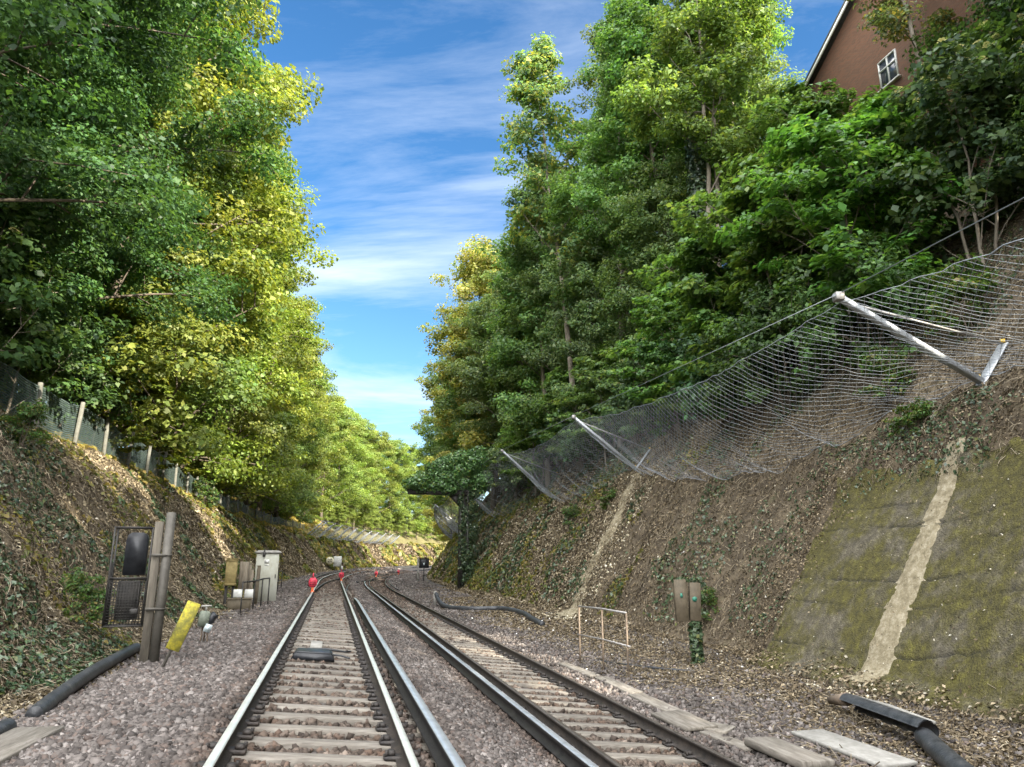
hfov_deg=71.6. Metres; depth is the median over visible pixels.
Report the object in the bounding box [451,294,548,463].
broadleaf tree
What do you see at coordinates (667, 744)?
sleeper
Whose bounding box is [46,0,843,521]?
sky
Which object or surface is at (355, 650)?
sleeper
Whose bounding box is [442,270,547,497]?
broadleaf tree
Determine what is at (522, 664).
sleeper
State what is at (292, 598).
ballast stones
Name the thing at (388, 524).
broadleaf tree
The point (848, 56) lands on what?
brick house
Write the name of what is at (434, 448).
broadleaf tree
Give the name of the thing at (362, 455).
broadleaf tree
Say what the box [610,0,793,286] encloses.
ash tree
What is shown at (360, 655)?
sleeper
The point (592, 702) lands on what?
sleeper
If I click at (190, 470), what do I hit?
maple sapling
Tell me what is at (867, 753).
board
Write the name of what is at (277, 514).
broadleaf tree
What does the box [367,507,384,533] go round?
broadleaf tree
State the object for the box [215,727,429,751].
sleeper
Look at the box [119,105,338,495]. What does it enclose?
broadleaf tree
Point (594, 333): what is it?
broadleaf tree
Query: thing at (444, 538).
broadleaf tree
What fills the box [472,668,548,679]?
sleeper
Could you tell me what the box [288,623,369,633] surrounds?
sleeper
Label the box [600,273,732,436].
maple sapling
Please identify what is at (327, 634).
sleeper
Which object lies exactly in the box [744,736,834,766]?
plank
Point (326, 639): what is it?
sleeper
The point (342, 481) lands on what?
broadleaf tree
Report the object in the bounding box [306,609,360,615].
sleeper
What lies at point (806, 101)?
maple sapling
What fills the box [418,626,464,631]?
sleeper
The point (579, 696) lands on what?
sleeper
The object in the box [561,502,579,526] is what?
shrub
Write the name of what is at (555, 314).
broadleaf tree
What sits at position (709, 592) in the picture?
shrub
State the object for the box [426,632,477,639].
sleeper
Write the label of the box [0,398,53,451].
shrub
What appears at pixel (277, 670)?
sleeper
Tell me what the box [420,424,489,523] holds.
broadleaf tree
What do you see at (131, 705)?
ballast stones
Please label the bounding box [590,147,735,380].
broadleaf tree
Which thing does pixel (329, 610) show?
sleeper
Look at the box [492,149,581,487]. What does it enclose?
ash tree
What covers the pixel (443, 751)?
conductor rail
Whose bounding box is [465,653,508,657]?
sleeper
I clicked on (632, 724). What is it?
sleeper
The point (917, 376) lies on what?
dead twigs
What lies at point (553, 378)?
maple sapling
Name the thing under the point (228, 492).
maple sapling
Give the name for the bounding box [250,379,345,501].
broadleaf tree
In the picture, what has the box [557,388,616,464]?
shrub
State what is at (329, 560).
speed sign
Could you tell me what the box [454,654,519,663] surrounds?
sleeper
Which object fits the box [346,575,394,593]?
crossover rail
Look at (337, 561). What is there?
junction box
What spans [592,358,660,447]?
elder shrub
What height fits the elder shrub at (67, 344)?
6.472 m
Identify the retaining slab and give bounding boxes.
[746,437,1023,724]
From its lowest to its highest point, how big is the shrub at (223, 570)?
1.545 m
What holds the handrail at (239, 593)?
on the ground at (1014, 729)
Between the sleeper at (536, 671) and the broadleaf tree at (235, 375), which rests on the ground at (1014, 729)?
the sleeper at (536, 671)
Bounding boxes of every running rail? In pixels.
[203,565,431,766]
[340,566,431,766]
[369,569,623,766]
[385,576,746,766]
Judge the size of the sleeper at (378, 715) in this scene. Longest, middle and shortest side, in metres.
2.550 x 0.240 x 0.235 m
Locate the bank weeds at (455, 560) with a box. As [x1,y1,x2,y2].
[427,439,713,618]
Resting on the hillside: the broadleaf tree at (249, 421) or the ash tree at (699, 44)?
the broadleaf tree at (249, 421)
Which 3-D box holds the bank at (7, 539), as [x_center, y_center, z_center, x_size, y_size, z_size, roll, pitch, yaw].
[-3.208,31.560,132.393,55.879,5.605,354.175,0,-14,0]
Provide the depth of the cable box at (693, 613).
16.23 m
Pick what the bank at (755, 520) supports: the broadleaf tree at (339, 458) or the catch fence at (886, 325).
the catch fence at (886, 325)
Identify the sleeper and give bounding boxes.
[192,760,239,766]
[205,741,436,766]
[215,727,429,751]
[225,715,421,738]
[232,703,415,726]
[239,695,410,714]
[245,686,404,703]
[250,678,401,696]
[255,673,397,689]
[259,666,394,682]
[262,661,391,676]
[266,656,388,670]
[269,652,386,666]
[271,648,375,660]
[274,644,380,656]
[276,641,378,653]
[278,637,377,649]
[280,635,375,645]
[282,632,374,643]
[284,611,357,618]
[284,629,372,640]
[286,627,371,637]
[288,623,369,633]
[288,625,370,635]
[290,621,367,630]
[291,620,366,628]
[292,618,365,626]
[293,616,364,624]
[295,613,363,621]
[295,614,364,623]
[297,610,357,617]
[298,609,356,616]
[302,603,357,610]
[302,606,355,612]
[305,607,359,614]
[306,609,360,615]
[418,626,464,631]
[422,629,469,635]
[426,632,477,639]
[430,626,458,629]
[431,636,483,643]
[434,638,488,646]
[436,640,493,648]
[438,634,472,637]
[440,643,497,651]
[444,638,479,641]
[444,646,503,654]
[451,651,513,660]
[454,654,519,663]
[458,657,526,667]
[463,661,532,670]
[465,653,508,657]
[467,664,540,675]
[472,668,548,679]
[479,673,556,683]
[484,677,567,689]
[491,682,577,695]
[498,688,587,700]
[505,693,596,706]
[512,699,612,713]
[521,706,627,722]
[533,715,641,729]
[545,724,658,739]
[556,733,678,751]
[572,745,704,764]
[588,758,717,766]
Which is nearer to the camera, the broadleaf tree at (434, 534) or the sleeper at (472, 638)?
the sleeper at (472, 638)
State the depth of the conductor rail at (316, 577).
82.40 m
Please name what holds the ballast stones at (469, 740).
on the ground at (1014, 729)
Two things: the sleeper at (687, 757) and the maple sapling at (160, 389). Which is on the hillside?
the maple sapling at (160, 389)
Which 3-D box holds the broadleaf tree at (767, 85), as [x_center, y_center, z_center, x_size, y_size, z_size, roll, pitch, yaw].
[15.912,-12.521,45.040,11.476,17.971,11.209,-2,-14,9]
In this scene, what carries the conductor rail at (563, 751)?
on the sleeper at (228, 764)
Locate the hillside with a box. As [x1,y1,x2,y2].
[111,454,447,545]
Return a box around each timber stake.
[246,564,251,597]
[249,569,253,603]
[254,565,260,604]
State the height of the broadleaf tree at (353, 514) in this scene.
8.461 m
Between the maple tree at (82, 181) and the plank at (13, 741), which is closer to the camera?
the plank at (13, 741)
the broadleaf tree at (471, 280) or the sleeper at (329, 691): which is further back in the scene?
the broadleaf tree at (471, 280)
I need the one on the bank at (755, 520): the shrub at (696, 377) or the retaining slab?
the shrub at (696, 377)
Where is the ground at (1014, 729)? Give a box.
[2,567,1023,766]
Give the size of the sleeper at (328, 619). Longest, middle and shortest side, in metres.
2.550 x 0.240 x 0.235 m
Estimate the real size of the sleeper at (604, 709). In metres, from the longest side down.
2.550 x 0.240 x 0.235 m
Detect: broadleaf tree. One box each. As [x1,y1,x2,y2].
[1,0,324,454]
[3,6,315,479]
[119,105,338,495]
[165,195,316,501]
[195,232,328,513]
[218,266,325,512]
[227,291,337,522]
[235,335,342,523]
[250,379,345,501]
[289,359,344,516]
[295,480,321,516]
[300,394,365,521]
[302,376,358,514]
[307,480,326,521]
[313,405,376,528]
[317,496,335,525]
[322,433,355,519]
[331,500,350,530]
[332,417,392,532]
[335,428,380,522]
[341,498,361,528]
[350,429,401,534]
[356,501,378,531]
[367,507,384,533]
[371,438,417,535]
[378,512,395,536]
[387,441,428,536]
[390,512,405,536]
[400,510,414,539]
[408,374,490,509]
[411,515,426,539]
[412,357,499,513]
[414,300,498,516]
[414,456,448,539]
[417,234,518,510]
[419,455,469,550]
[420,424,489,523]
[421,517,435,538]
[422,287,524,497]
[433,523,442,540]
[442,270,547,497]
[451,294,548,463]
[472,192,606,466]
[481,270,573,467]
[498,225,633,421]
[528,213,671,411]
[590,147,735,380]
[675,47,807,271]
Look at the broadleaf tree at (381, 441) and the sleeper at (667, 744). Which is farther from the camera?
the broadleaf tree at (381, 441)
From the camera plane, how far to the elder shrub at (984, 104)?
19.72 m
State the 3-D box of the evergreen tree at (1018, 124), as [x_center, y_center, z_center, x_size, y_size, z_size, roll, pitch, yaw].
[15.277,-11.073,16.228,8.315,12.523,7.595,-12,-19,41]
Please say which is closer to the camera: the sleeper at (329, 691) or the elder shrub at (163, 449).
the sleeper at (329, 691)
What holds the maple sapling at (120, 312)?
on the hillside
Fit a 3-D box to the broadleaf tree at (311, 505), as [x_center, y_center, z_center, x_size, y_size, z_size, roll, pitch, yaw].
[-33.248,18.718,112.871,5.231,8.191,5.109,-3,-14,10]
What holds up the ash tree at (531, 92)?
on the bank at (755, 520)
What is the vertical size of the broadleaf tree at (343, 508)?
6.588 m
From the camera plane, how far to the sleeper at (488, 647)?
19.38 m
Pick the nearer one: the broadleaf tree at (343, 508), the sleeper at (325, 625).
the sleeper at (325, 625)
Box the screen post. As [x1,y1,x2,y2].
[101,512,176,662]
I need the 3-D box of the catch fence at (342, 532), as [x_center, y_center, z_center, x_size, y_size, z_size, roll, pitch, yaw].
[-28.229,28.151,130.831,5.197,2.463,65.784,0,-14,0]
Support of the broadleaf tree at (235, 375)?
on the hillside
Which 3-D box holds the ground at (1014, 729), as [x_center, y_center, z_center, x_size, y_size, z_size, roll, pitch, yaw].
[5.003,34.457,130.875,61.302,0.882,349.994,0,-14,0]
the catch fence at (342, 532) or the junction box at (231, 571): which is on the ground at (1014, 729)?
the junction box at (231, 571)
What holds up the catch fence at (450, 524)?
on the bank at (755, 520)
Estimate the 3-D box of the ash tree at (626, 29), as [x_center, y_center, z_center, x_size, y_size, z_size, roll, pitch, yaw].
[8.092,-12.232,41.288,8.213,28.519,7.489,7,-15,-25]
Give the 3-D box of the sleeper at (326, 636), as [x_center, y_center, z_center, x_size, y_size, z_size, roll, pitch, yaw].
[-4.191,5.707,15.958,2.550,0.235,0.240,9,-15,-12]
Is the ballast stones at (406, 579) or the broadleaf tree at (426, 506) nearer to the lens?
the ballast stones at (406, 579)
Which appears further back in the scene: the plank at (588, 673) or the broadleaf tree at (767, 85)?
the broadleaf tree at (767, 85)
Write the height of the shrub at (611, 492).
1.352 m
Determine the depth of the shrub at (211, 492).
42.09 m
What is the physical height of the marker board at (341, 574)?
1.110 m
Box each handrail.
[233,577,269,612]
[277,570,282,588]
[577,606,630,676]
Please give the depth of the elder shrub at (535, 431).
48.21 m
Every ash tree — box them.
[492,32,607,472]
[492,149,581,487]
[541,14,674,448]
[543,18,667,404]
[584,0,725,332]
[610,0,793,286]
[679,0,794,303]
[843,0,977,181]
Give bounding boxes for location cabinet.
[255,549,280,601]
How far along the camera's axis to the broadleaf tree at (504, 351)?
52.44 m
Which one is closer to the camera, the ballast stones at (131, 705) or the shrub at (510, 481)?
the ballast stones at (131, 705)
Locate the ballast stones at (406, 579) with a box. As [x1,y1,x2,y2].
[278,566,469,598]
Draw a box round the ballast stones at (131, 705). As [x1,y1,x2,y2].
[0,614,295,766]
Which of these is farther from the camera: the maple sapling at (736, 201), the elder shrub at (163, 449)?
the elder shrub at (163, 449)
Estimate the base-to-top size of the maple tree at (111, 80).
22.031 m
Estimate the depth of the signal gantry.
53.92 m
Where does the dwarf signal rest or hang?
on the ground at (1014, 729)
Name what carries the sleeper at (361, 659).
on the ground at (1014, 729)
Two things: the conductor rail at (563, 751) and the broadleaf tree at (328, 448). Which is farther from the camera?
the broadleaf tree at (328, 448)
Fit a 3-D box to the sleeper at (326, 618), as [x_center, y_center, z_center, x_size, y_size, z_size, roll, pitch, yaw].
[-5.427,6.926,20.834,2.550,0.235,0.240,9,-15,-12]
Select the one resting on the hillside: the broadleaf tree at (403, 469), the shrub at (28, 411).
the broadleaf tree at (403, 469)
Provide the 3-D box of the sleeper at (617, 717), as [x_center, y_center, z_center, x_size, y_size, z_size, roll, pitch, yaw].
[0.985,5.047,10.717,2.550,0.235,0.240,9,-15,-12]
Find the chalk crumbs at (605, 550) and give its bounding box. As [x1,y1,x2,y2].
[536,468,662,618]
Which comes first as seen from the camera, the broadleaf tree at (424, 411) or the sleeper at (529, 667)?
the sleeper at (529, 667)
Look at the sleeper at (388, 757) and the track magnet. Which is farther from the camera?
the track magnet
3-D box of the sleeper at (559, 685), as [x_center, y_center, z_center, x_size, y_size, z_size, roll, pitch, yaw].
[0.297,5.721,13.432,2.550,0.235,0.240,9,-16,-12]
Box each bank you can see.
[0,412,440,699]
[475,158,1023,655]
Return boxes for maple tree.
[0,0,275,255]
[0,0,302,406]
[1,40,93,255]
[3,5,254,350]
[341,440,401,525]
[382,459,415,522]
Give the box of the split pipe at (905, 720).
[827,692,938,736]
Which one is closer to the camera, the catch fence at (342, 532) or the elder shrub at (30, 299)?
the elder shrub at (30, 299)
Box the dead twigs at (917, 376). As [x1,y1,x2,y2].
[447,212,1023,649]
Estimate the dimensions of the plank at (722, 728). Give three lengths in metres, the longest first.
0.454 x 0.340 x 0.050 m
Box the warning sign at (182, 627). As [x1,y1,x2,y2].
[161,600,200,666]
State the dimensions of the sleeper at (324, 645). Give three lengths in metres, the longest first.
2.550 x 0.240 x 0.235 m
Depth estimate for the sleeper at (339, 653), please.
13.23 m
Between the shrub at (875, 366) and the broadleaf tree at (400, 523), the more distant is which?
the broadleaf tree at (400, 523)
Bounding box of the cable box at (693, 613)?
[670,576,707,664]
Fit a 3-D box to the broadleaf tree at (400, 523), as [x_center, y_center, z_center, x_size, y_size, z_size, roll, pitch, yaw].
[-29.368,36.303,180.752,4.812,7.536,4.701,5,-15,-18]
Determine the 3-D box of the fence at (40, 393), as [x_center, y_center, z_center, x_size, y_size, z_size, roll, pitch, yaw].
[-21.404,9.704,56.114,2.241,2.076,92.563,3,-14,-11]
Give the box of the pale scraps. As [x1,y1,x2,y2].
[461,518,999,747]
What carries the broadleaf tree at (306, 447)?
on the hillside
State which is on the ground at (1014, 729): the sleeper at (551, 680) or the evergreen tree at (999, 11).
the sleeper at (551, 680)
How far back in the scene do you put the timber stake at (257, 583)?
26.09 m
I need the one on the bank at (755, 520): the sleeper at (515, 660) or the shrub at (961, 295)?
the shrub at (961, 295)
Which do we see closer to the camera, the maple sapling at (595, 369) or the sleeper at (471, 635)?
the sleeper at (471, 635)
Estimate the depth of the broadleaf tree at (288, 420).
63.04 m
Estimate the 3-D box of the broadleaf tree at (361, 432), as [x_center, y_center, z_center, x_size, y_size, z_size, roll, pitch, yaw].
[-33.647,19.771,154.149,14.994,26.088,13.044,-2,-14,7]
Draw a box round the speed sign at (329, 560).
[326,557,333,567]
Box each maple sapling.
[4,286,178,453]
[52,326,195,469]
[159,384,218,484]
[183,418,230,497]
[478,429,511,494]
[489,399,563,497]
[530,354,594,455]
[543,341,635,464]
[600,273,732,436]
[627,217,826,417]
[666,152,921,385]
[713,85,978,353]
[746,75,858,189]
[766,84,952,276]
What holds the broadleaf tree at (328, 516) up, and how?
on the hillside
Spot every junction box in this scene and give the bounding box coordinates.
[223,558,238,604]
[237,562,249,597]
[333,556,341,569]
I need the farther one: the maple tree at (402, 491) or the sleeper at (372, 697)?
the maple tree at (402, 491)
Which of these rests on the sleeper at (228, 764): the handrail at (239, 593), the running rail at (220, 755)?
the running rail at (220, 755)
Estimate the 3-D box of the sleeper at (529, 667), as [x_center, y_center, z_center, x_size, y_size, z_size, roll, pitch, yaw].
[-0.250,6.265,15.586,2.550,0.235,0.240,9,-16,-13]
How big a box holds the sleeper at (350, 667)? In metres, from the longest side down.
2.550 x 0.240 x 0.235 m
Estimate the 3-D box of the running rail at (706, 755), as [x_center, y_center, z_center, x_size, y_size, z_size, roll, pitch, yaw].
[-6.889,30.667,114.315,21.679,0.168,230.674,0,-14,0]
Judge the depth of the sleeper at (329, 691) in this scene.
9.42 m
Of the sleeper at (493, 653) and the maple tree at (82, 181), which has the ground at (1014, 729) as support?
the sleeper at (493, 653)
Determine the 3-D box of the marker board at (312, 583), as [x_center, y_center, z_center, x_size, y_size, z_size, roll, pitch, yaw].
[-9.129,9.123,32.558,0.370,0.870,0.100,4,-15,-16]
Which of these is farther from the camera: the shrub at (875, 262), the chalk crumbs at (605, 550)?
the chalk crumbs at (605, 550)
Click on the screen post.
(127, 599)
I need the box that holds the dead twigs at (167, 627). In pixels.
[0,408,289,698]
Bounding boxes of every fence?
[0,361,304,529]
[305,521,399,543]
[434,496,471,538]
[465,197,1023,517]
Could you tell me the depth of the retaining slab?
13.05 m
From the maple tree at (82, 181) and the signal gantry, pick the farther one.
the signal gantry
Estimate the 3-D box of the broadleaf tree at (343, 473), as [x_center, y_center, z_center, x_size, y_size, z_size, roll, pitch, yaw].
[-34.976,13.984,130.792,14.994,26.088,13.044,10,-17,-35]
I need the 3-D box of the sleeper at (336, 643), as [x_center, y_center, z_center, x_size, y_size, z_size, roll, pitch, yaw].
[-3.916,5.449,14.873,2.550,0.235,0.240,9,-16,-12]
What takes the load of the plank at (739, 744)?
on the ballast stones at (292, 598)
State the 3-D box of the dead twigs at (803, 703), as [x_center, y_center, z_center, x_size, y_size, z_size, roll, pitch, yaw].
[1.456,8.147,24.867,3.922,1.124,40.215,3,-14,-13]
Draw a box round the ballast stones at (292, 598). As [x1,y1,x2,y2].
[0,578,1023,766]
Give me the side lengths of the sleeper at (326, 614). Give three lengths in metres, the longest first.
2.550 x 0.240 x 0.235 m
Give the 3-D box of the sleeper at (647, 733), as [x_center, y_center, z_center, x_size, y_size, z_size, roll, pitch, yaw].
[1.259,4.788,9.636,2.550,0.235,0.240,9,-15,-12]
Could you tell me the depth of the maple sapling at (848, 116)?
26.42 m
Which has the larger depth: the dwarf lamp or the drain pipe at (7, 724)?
the dwarf lamp
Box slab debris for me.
[766,435,1023,699]
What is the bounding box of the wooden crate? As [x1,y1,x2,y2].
[226,598,251,609]
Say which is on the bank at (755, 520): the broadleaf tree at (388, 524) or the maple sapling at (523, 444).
the maple sapling at (523, 444)
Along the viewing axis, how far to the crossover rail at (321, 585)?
49.12 m
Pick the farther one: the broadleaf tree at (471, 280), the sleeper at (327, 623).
the broadleaf tree at (471, 280)
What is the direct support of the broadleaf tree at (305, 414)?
on the hillside
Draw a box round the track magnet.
[291,640,350,661]
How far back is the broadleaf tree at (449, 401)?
70.62 m
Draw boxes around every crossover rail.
[315,574,385,591]
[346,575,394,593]
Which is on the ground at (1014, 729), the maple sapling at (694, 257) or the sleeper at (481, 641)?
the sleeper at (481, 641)
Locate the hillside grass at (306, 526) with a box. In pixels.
[0,390,341,540]
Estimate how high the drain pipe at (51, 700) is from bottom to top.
0.255 m
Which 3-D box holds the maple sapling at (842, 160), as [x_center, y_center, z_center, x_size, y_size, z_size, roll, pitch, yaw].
[10.564,-4.834,22.679,7.933,9.415,7.921,-8,-16,28]
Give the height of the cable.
0.121 m
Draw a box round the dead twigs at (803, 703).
[444,595,1023,766]
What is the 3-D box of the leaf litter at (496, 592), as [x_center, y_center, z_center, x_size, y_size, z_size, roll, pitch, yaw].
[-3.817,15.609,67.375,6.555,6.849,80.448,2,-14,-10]
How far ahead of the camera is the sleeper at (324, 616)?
21.29 m
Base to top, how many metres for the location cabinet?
2.057 m
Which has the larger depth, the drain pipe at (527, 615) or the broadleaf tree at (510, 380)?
the broadleaf tree at (510, 380)
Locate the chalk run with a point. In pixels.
(572, 609)
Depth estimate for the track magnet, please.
12.10 m
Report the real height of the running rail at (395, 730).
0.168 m
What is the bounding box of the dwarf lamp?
[197,605,217,641]
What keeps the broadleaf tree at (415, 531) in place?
on the hillside
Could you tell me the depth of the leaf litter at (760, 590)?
17.02 m
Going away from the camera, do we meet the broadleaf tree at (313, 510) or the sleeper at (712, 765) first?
the sleeper at (712, 765)
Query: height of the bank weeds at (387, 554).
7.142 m
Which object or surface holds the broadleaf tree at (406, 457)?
on the hillside
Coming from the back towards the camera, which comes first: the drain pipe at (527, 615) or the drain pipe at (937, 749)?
the drain pipe at (527, 615)
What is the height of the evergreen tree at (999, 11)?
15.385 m
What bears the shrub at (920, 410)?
on the bank at (755, 520)
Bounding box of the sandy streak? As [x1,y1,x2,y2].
[844,437,964,683]
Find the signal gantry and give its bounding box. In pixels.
[401,445,493,588]
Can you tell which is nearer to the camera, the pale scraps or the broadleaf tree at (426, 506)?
the pale scraps
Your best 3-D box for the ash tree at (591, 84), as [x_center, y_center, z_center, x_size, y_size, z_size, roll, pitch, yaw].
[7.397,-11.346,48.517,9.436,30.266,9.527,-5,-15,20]
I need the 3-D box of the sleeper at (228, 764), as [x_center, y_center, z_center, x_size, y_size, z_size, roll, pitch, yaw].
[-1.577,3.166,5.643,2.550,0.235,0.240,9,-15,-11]
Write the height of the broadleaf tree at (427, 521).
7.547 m
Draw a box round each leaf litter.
[2,597,259,716]
[293,534,445,571]
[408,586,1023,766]
[426,463,660,611]
[723,453,861,657]
[733,638,1023,721]
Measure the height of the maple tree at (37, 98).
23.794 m
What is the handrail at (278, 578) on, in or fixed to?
on the ground at (1014, 729)
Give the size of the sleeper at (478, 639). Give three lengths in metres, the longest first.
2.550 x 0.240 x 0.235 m
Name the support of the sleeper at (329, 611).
on the ground at (1014, 729)
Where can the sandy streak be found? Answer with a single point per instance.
(890, 626)
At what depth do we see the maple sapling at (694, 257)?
29.08 m
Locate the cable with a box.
[595,659,696,671]
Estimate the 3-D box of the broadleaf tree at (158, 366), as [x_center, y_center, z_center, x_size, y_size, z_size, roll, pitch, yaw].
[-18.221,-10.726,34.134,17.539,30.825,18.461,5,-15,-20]
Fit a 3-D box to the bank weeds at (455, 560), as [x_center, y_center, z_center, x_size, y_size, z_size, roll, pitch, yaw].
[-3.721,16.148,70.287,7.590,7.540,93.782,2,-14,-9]
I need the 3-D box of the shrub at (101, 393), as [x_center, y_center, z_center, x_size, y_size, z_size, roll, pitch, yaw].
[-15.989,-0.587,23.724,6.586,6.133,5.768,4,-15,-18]
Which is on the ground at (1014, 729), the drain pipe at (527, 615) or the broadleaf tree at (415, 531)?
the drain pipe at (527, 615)
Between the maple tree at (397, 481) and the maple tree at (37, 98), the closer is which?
the maple tree at (37, 98)
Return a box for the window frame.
[877,48,901,93]
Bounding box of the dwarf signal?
[417,557,428,580]
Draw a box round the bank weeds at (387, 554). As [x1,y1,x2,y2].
[0,405,444,649]
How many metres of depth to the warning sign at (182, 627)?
10.94 m
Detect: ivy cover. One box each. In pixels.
[0,408,292,696]
[434,208,1023,634]
[838,381,1023,506]
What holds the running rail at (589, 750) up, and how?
on the sleeper at (228, 764)
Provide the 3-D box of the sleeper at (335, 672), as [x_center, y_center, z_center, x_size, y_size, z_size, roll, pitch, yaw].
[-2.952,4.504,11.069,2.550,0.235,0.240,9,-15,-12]
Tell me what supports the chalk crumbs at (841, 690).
on the ground at (1014, 729)
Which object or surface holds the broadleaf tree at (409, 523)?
on the hillside
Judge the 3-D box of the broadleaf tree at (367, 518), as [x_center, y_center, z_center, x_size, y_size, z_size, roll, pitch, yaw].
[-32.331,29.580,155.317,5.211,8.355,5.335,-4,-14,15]
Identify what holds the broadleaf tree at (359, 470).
on the hillside
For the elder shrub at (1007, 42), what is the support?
on the bank at (755, 520)
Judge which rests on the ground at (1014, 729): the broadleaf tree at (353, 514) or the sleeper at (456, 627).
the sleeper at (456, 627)
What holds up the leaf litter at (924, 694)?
on the bank at (755, 520)
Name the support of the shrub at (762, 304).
on the bank at (755, 520)
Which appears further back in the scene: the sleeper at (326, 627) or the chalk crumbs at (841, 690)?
the sleeper at (326, 627)
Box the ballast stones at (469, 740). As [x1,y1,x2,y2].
[367,612,564,766]
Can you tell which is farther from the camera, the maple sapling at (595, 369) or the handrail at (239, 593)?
the maple sapling at (595, 369)
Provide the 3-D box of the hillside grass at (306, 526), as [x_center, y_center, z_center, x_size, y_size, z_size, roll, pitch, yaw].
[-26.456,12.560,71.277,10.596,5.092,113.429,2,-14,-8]
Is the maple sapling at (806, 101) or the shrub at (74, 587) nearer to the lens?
the shrub at (74, 587)
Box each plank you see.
[0,726,64,763]
[557,662,600,677]
[595,676,642,693]
[628,693,692,714]
[651,710,717,731]
[699,730,754,751]
[702,722,735,733]
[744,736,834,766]
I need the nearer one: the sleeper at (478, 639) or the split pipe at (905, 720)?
the split pipe at (905, 720)
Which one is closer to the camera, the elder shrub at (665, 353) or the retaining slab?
the retaining slab
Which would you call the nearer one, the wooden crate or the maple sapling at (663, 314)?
the wooden crate
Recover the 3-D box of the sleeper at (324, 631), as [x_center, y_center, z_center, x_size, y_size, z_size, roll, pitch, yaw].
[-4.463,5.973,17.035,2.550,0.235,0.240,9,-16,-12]
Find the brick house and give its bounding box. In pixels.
[769,0,1020,166]
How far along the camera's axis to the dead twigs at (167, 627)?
15.16 m
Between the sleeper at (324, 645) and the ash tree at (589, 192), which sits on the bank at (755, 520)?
the ash tree at (589, 192)
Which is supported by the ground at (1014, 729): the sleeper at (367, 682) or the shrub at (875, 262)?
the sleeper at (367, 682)
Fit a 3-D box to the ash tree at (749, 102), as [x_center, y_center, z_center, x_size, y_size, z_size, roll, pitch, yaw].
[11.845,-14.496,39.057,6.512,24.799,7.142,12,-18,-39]
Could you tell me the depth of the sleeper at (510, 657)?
17.20 m
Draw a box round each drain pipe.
[0,718,16,733]
[25,643,140,716]
[434,592,544,625]
[914,727,973,766]
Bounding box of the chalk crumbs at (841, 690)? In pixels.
[806,681,878,698]
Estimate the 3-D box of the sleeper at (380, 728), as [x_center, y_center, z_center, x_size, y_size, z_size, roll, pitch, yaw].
[-1.990,3.565,7.275,2.550,0.235,0.240,9,-16,-13]
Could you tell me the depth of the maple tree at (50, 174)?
27.15 m
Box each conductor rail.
[307,565,416,585]
[353,598,465,766]
[364,581,598,766]
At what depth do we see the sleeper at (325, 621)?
19.69 m
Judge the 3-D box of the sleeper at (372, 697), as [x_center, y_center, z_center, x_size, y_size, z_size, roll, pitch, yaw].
[-2.405,3.973,8.909,2.550,0.235,0.240,9,-15,-12]
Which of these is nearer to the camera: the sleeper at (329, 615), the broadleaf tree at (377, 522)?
the sleeper at (329, 615)
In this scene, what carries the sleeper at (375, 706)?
on the ground at (1014, 729)
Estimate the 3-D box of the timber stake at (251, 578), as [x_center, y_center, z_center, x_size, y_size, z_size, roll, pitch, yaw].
[-9.336,7.409,25.398,0.120,1.515,0.090,5,-15,-19]
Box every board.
[309,573,316,591]
[339,566,343,580]
[791,729,917,766]
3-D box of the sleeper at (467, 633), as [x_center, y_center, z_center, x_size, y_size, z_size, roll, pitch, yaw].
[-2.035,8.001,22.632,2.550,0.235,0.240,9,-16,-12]
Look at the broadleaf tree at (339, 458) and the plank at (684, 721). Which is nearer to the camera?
the plank at (684, 721)
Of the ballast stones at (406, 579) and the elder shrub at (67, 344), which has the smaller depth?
the elder shrub at (67, 344)
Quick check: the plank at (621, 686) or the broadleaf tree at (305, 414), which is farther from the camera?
the broadleaf tree at (305, 414)
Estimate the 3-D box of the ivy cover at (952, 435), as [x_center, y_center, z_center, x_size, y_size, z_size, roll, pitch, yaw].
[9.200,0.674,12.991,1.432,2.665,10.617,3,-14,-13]
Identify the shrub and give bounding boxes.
[0,185,94,371]
[0,229,113,411]
[0,304,152,432]
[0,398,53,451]
[58,566,116,622]
[117,404,200,467]
[192,475,224,506]
[218,562,239,585]
[499,450,542,491]
[529,393,574,470]
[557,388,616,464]
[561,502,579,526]
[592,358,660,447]
[595,487,616,509]
[631,327,715,437]
[670,310,796,425]
[695,276,856,424]
[701,585,720,623]
[770,228,985,381]
[852,30,1023,268]
[853,345,916,410]
[881,396,932,441]
[920,262,998,337]
[960,0,1023,173]
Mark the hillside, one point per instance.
(403, 540)
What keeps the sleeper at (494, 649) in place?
on the ground at (1014, 729)
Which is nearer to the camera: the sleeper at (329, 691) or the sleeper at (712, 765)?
the sleeper at (712, 765)
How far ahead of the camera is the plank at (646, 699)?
11.82 m
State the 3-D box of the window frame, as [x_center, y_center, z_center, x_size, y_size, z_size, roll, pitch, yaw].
[16.978,-14.142,32.102,0.200,1.505,1.300,3,-14,-13]
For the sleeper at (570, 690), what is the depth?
12.88 m
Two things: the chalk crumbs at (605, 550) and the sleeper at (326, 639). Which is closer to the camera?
the sleeper at (326, 639)
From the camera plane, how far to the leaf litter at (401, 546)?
143.68 m
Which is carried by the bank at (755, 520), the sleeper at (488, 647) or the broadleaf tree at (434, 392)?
the broadleaf tree at (434, 392)
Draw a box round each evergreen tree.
[902,0,1023,120]
[1001,82,1023,156]

